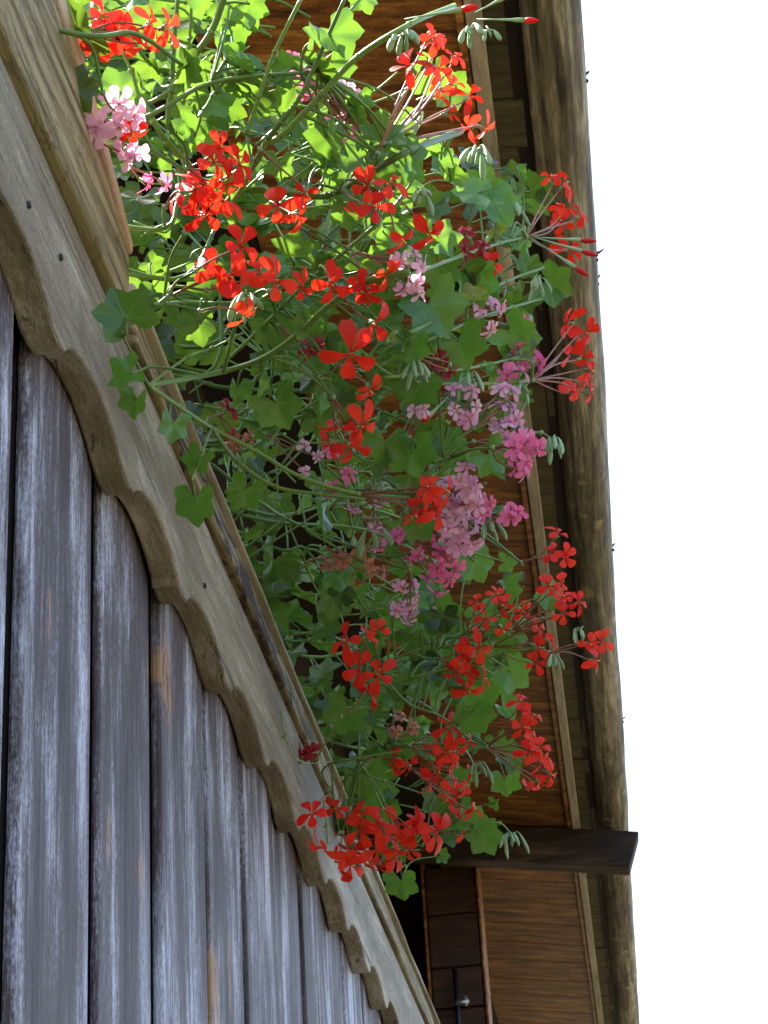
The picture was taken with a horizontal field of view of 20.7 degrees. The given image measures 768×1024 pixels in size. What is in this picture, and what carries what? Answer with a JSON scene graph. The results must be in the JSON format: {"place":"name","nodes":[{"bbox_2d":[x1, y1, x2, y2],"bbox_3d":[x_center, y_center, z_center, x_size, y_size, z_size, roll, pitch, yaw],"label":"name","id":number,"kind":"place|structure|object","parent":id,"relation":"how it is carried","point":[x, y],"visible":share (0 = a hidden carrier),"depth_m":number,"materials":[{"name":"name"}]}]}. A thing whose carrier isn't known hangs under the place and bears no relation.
{"place":"outdoors","nodes":[
{"label":"outdoors","id":0,"kind":"place"},
{"bbox_2d":[581,0,767,1023],"label":"sky","id":1,"kind":"structure","parent":0,"point":[677,90],"materials":[{"name":"white"}]},
{"label":"ground","id":2,"kind":"structure","parent":0,"visible":0},
{"bbox_2d":[117,178,492,1023],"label":"timber house","id":3,"kind":"structure","parent":2,"relation":"on","point":[441,916],"depth_m":9.29,"materials":[{"name":"brown wood"}]},
{"bbox_2d":[0,0,439,1023],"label":"balcony parapet","id":4,"kind":"structure","parent":3,"relation":"on","point":[160,862],"depth_m":1.86,"materials":[{"name":"grey wood"}]},
{"bbox_3d":[-0.325,0.094,2.486,0.212,0.096,2.600,-6,-28,5],"label":"flower box","id":5,"kind":"object","parent":4,"relation":"on","visible":0},
{"bbox_2d":[85,0,428,419],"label":"geranium plant","id":6,"kind":"object","parent":5,"relation":"in","point":[219,107],"visible":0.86,"depth_m":1.88,"materials":[{"name":"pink plant"}]},
{"bbox_2d":[59,0,456,202],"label":"geranium plant","id":7,"kind":"object","parent":5,"relation":"in","point":[96,35],"visible":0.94,"depth_m":1.83,"materials":[{"name":"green plant"}]},
{"bbox_2d":[74,0,538,527],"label":"geranium plant","id":8,"kind":"object","parent":5,"relation":"in","point":[393,226],"visible":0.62,"depth_m":2.02,"materials":[{"name":"green plant"}]},
{"bbox_2d":[112,124,563,578],"bbox_3d":[-0.145,-0.202,2.439,0.683,0.600,0.317,-14,-29,19],"label":"geranium plant","id":9,"kind":"object","parent":5,"relation":"in","point":[521,338],"visible":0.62,"depth_m":2.32,"materials":[{"name":"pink plant"}]},
{"bbox_2d":[89,2,598,567],"bbox_3d":[-0.103,-0.293,2.345,0.771,0.820,0.658,15,-33,-32],"label":"geranium plant","id":10,"kind":"object","parent":5,"relation":"in","point":[461,278],"visible":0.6,"depth_m":2.24,"materials":[{"name":"green plant"}]},
{"bbox_2d":[169,169,572,625],"bbox_3d":[-0.127,-0.119,2.561,0.694,0.568,0.395,4,-29,-15],"label":"geranium plant","id":11,"kind":"object","parent":5,"relation":"in","point":[346,584],"visible":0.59,"depth_m":2.50,"materials":[{"name":"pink plant"}]},
{"bbox_2d":[262,481,556,881],"bbox_3d":[-0.102,0.242,2.878,0.650,0.522,0.436,-6,-28,5],"label":"geranium plant","id":12,"kind":"object","parent":5,"relation":"in","point":[472,716],"visible":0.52,"depth_m":2.81,"materials":[{"name":"green plant"}]},
{"bbox_2d":[301,629,528,900],"bbox_3d":[-0.127,0.431,3.154,0.521,0.412,0.833,3,-28,-13],"label":"geranium plant","id":13,"kind":"object","parent":5,"relation":"in","point":[452,835],"visible":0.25,"depth_m":3.02,"materials":[{"name":"green plant"}]},
{"bbox_2d":[218,234,613,859],"bbox_3d":[-0.039,0.094,2.660,0.803,0.651,0.513,-17,-30,24],"label":"geranium plant","id":14,"kind":"object","parent":5,"relation":"in","point":[468,655],"visible":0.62,"depth_m":2.57,"materials":[{"name":"green plant"}]},
{"bbox_2d":[96,0,617,1023],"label":"roof","id":15,"kind":"structure","parent":3,"relation":"on","point":[548,948],"depth_m":6.66,"materials":[{"name":"brown wood"}]},
{"bbox_2d":[371,820,638,874],"bbox_3d":[0.351,1.444,9.127,1.502,0.380,0.120,-6,-28,5],"label":"rafter","id":16,"kind":"object","parent":15,"relation":"attached to","point":[596,851],"visible":0.5,"depth_m":9.02,"materials":[{"name":"brown wood"}]},
{"bbox_2d":[518,0,639,1023],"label":"log gutter","id":17,"kind":"object","parent":15,"relation":"attached to","point":[554,56],"visible":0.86,"depth_m":5.96,"materials":[{"name":"brown wood"}]},
{"bbox_2d":[452,969,468,1023],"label":"iron rod","id":18,"kind":"object","parent":3,"relation":"attached to","point":[458,1002],"visible":1,"depth_m":9.09,"materials":[{"name":"grey metal"}]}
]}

